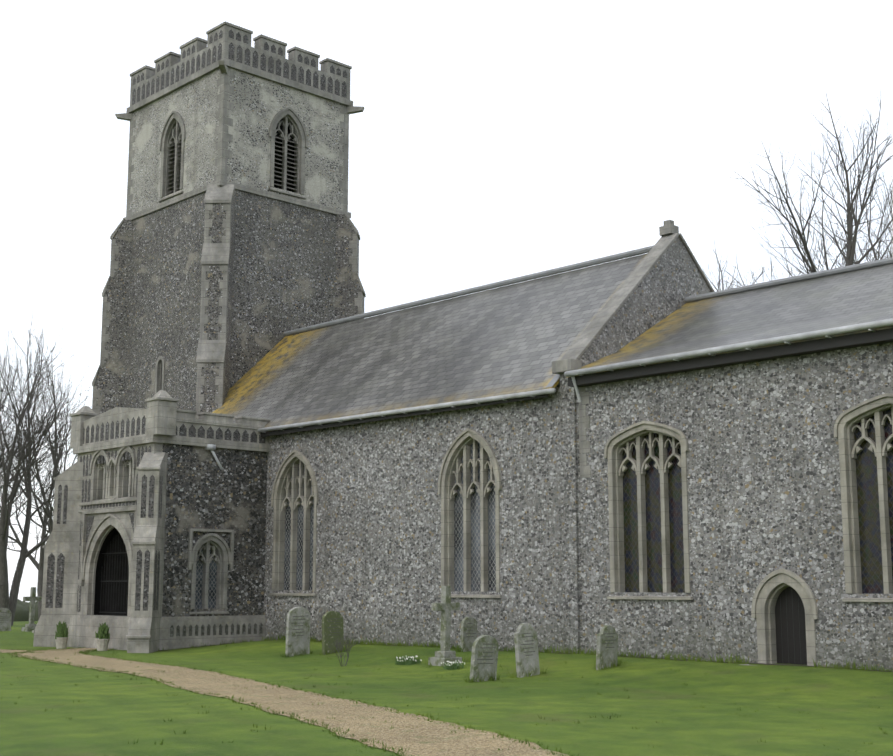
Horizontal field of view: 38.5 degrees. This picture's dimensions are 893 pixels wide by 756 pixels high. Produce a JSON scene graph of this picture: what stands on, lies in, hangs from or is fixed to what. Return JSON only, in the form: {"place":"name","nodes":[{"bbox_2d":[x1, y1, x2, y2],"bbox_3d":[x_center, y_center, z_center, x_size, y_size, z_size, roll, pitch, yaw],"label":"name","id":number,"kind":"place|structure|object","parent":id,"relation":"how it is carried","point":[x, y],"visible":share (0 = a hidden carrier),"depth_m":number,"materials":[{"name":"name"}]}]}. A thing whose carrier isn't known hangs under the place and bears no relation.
{"place":"outdoors","nodes":[
{"label":"outdoors","id":0,"kind":"place"},
{"bbox_2d":[99,533,127,615],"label":"porch gate","id":1,"kind":"structure","parent":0,"point":[111,581],"depth_m":39.26,"materials":[{"name":"black metal"}]},
{"bbox_2d":[124,68,348,410],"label":"tower walls","id":2,"kind":"structure","parent":0,"point":[284,267],"depth_m":48.73,"materials":[{"name":"grey stone"}]},
{"bbox_2d":[168,136,297,192],"bbox_3d":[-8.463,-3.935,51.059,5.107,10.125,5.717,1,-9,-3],"label":"louvres","id":3,"kind":"object","parent":2,"relation":"in","point":[274,166],"visible":0.29,"depth_m":49.55,"materials":[{"name":"grey wood"}]},
{"bbox_2d":[0,648,568,755],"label":"gravel path","id":4,"kind":"structure","parent":0,"point":[425,737],"depth_m":19.05,"materials":[{"name":"beige gravel"}]},
{"bbox_2d":[128,442,495,608],"bbox_3d":[-4.125,4.449,37.719,3.262,4.667,14.084,18,-20,-62],"label":"window glass","id":5,"kind":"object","parent":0,"point":[475,546],"depth_m":34.38,"materials":[{"name":"grey glass"}]},
{"bbox_2d":[0,621,892,755],"bbox_3d":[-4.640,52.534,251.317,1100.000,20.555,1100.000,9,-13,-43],"label":"terrain","id":6,"kind":"structure","parent":0,"point":[112,715],"depth_m":20.41,"materials":[{"name":"green plant"}]},
{"bbox_2d":[0,608,11,630],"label":"headstone","id":7,"kind":"object","parent":6,"relation":"on","point":[5,618],"visible":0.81,"depth_m":52.49,"materials":[{"name":"grey stone"}]},
{"bbox_2d":[0,384,46,494],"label":"bare tree","id":8,"kind":"object","parent":6,"relation":"on","point":[18,425],"visible":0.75,"depth_m":57.69,"materials":[{"name":"brown plant"}]},
{"bbox_2d":[14,603,38,621],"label":"hedge","id":9,"kind":"object","parent":6,"relation":"on","point":[21,612],"depth_m":133.01,"materials":[{"name":"green plant"}]},
{"bbox_2d":[17,599,37,605],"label":"field hedge","id":10,"kind":"object","parent":6,"relation":"on","point":[23,603],"depth_m":292.82,"materials":[{"name":"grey plant"}]},
{"bbox_2d":[21,587,41,631],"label":"grave cross","id":11,"kind":"object","parent":6,"relation":"on","point":[31,625],"visible":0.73,"depth_m":52.33,"materials":[{"name":"grey stone"}]},
{"bbox_2d":[0,354,91,618],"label":"tree","id":12,"kind":"object","parent":6,"relation":"on","point":[45,522],"visible":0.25,"depth_m":71.84,"materials":[{"name":"brown plant"}]},
{"bbox_2d":[0,309,92,625],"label":"tree","id":13,"kind":"object","parent":6,"relation":"on","point":[7,601],"visible":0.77,"depth_m":60.18,"materials":[{"name":"brown plant"}]},
{"bbox_2d":[55,621,68,648],"bbox_3d":[-11.738,7.851,39.052,0.420,0.896,0.408,1,-9,-8],"label":"planter","id":14,"kind":"object","parent":6,"relation":"on","point":[61,637],"visible":1,"depth_m":38.93,"materials":[{"name":"stone"}]},
{"bbox_2d":[73,529,128,649],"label":"porch interior","id":15,"kind":"object","parent":6,"relation":"on","point":[115,534],"depth_m":40.82,"materials":[{"name":"black"}]},
{"bbox_2d":[95,623,109,650],"bbox_3d":[-10.011,7.541,37.276,0.420,0.884,0.402,1,-9,-9],"label":"planter","id":16,"kind":"object","parent":6,"relation":"on","point":[103,636],"visible":1,"depth_m":37.15,"materials":[{"name":"stone"}]},
{"bbox_2d":[94,119,293,614],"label":"dark opening recesses","id":17,"kind":"object","parent":6,"relation":"on","point":[99,566],"visible":0.1,"depth_m":49.37,"materials":[{"name":"black"}]},
{"bbox_2d":[162,443,267,616],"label":"porch walls","id":18,"kind":"structure","parent":6,"relation":"on","point":[203,491],"depth_m":39.05,"materials":[{"name":"grey stone"}]},
{"bbox_2d":[77,443,162,614],"bbox_3d":[-10.132,5.711,38.959,0.280,7.330,4.658,9,-13,-43],"label":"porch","id":19,"kind":"object","parent":18,"relation":"attached to","point":[124,517],"visible":0.08,"depth_m":39.46,"materials":[{"name":"stone"}]},
{"bbox_2d":[94,187,363,413],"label":"tower buttresses","id":20,"kind":"structure","parent":6,"relation":"on","point":[110,382],"depth_m":50.23,"materials":[{"name":"grey stone"}]},
{"bbox_2d":[285,607,310,656],"bbox_3d":[-3.862,6.738,33.306,0.720,1.550,0.102,7,-9,-43],"label":"headstone","id":21,"kind":"object","parent":6,"relation":"on","point":[298,621],"visible":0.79,"depth_m":33.26,"materials":[{"name":"grey stone"}]},
{"bbox_2d":[322,611,343,654],"bbox_3d":[-2.964,6.777,33.388,0.660,1.380,0.101,9,-15,-43],"label":"headstone","id":22,"kind":"object","parent":6,"relation":"on","point":[332,627],"visible":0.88,"depth_m":33.34,"materials":[{"name":"green"}]},
{"bbox_2d":[328,635,353,665],"bbox_3d":[-2.447,6.427,30.093,0.626,0.762,0.617,9,-13,-43],"label":"bare shrub","id":23,"kind":"object","parent":6,"relation":"on","point":[347,643],"visible":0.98,"depth_m":30.08,"materials":[{"name":"brown plant"}]},
{"bbox_2d":[395,655,420,664],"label":"snowdrops","id":24,"kind":"object","parent":6,"relation":"on","point":[409,660],"visible":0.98,"depth_m":29.84,"materials":[{"name":"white plant"}]},
{"bbox_2d":[428,586,461,665],"bbox_3d":[-0.023,5.879,29.683,0.520,2.080,0.800,-8,-12,44],"label":"grave cross","id":25,"kind":"object","parent":6,"relation":"on","point":[446,606],"visible":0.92,"depth_m":29.60,"materials":[{"name":"grey stone"}]},
{"bbox_2d":[441,660,464,669],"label":"snowdrops","id":26,"kind":"object","parent":6,"relation":"on","point":[455,666],"visible":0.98,"depth_m":28.65,"materials":[{"name":"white plant"}]},
{"bbox_2d":[32,21,892,666],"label":"church dressings","id":27,"kind":"structure","parent":6,"relation":"on","point":[144,625],"depth_m":38.85,"materials":[{"name":"grey stone"}]},
{"bbox_2d":[205,318,892,469],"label":"gutters","id":28,"kind":"object","parent":27,"relation":"on","point":[869,326],"visible":0.88,"depth_m":30.18,"materials":[{"name":"grey metal"}]},
{"bbox_2d":[775,587,806,664],"bbox_3d":[7.300,5.297,26.863,0.065,1.861,0.860,9,-13,-43],"label":"priest door","id":29,"kind":"structure","parent":27,"relation":"attached to","point":[791,648],"depth_m":26.90,"materials":[{"name":"brown wood"}]},
{"bbox_2d":[460,617,476,651],"bbox_3d":[0.562,6.587,32.173,0.500,1.150,0.102,9,-11,-43],"label":"headstone","id":30,"kind":"object","parent":6,"relation":"on","point":[468,631],"visible":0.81,"depth_m":32.12,"materials":[{"name":"grey stone"}]},
{"bbox_2d":[470,635,498,681],"bbox_3d":[0.758,5.814,25.872,0.680,1.220,0.102,11,-9,-43],"label":"headstone","id":31,"kind":"object","parent":6,"relation":"on","point":[484,656],"visible":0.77,"depth_m":25.82,"materials":[{"name":"grey stone"}]},
{"bbox_2d":[264,236,710,653],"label":"nave walls","id":32,"kind":"structure","parent":6,"relation":"on","point":[378,556],"depth_m":34.78,"materials":[{"name":"grey stone"}]},
{"bbox_2d":[160,641,892,671],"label":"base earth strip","id":33,"kind":"object","parent":6,"relation":"on","point":[671,659],"depth_m":26.92,"materials":[{"name":"brown soil"}]},
{"bbox_2d":[514,623,539,677],"bbox_3d":[1.683,5.815,26.699,0.620,1.391,0.102,7,-15,-43],"label":"headstone","id":34,"kind":"object","parent":6,"relation":"on","point":[526,647],"visible":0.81,"depth_m":26.66,"materials":[{"name":"grey stone"}]},
{"bbox_2d":[596,625,617,669],"bbox_3d":[3.390,5.820,27.027,0.600,1.191,0.102,9,-9,-43],"label":"headstone","id":35,"kind":"object","parent":6,"relation":"on","point":[607,647],"visible":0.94,"depth_m":26.97,"materials":[{"name":"grey stone"}]},
{"bbox_2d":[576,342,892,670],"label":"chancel walls","id":36,"kind":"structure","parent":6,"relation":"on","point":[763,480],"depth_m":27.71,"materials":[{"name":"grey stone"}]},
{"bbox_2d":[622,409,892,593],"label":"window glass","id":37,"kind":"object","parent":36,"relation":"in","point":[869,524],"depth_m":29.28,"materials":[{"name":"black glass"}]},
{"bbox_2d":[701,241,816,290],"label":"tree","id":38,"kind":"object","parent":6,"relation":"on","point":[719,284],"visible":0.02,"depth_m":52.38,"materials":[{"name":"brown plant"}]},
{"bbox_2d":[709,94,892,289],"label":"tree","id":39,"kind":"object","parent":6,"relation":"on","point":[848,258],"visible":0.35,"depth_m":51.33,"materials":[{"name":"brown plant"}]},
{"bbox_2d":[721,158,892,285],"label":"tree","id":40,"kind":"object","parent":6,"relation":"on","point":[852,233],"visible":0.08,"depth_m":51.69,"materials":[{"name":"brown plant"}]},
{"bbox_2d":[0,0,892,601],"label":"sky","id":41,"kind":"structure","parent":0,"point":[492,141],"materials":[{"name":"white"}]},
{"bbox_2d":[212,245,892,436],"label":"church roofs","id":42,"kind":"structure","parent":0,"point":[517,337],"depth_m":36.00,"materials":[{"name":"grey tile"}]}
]}

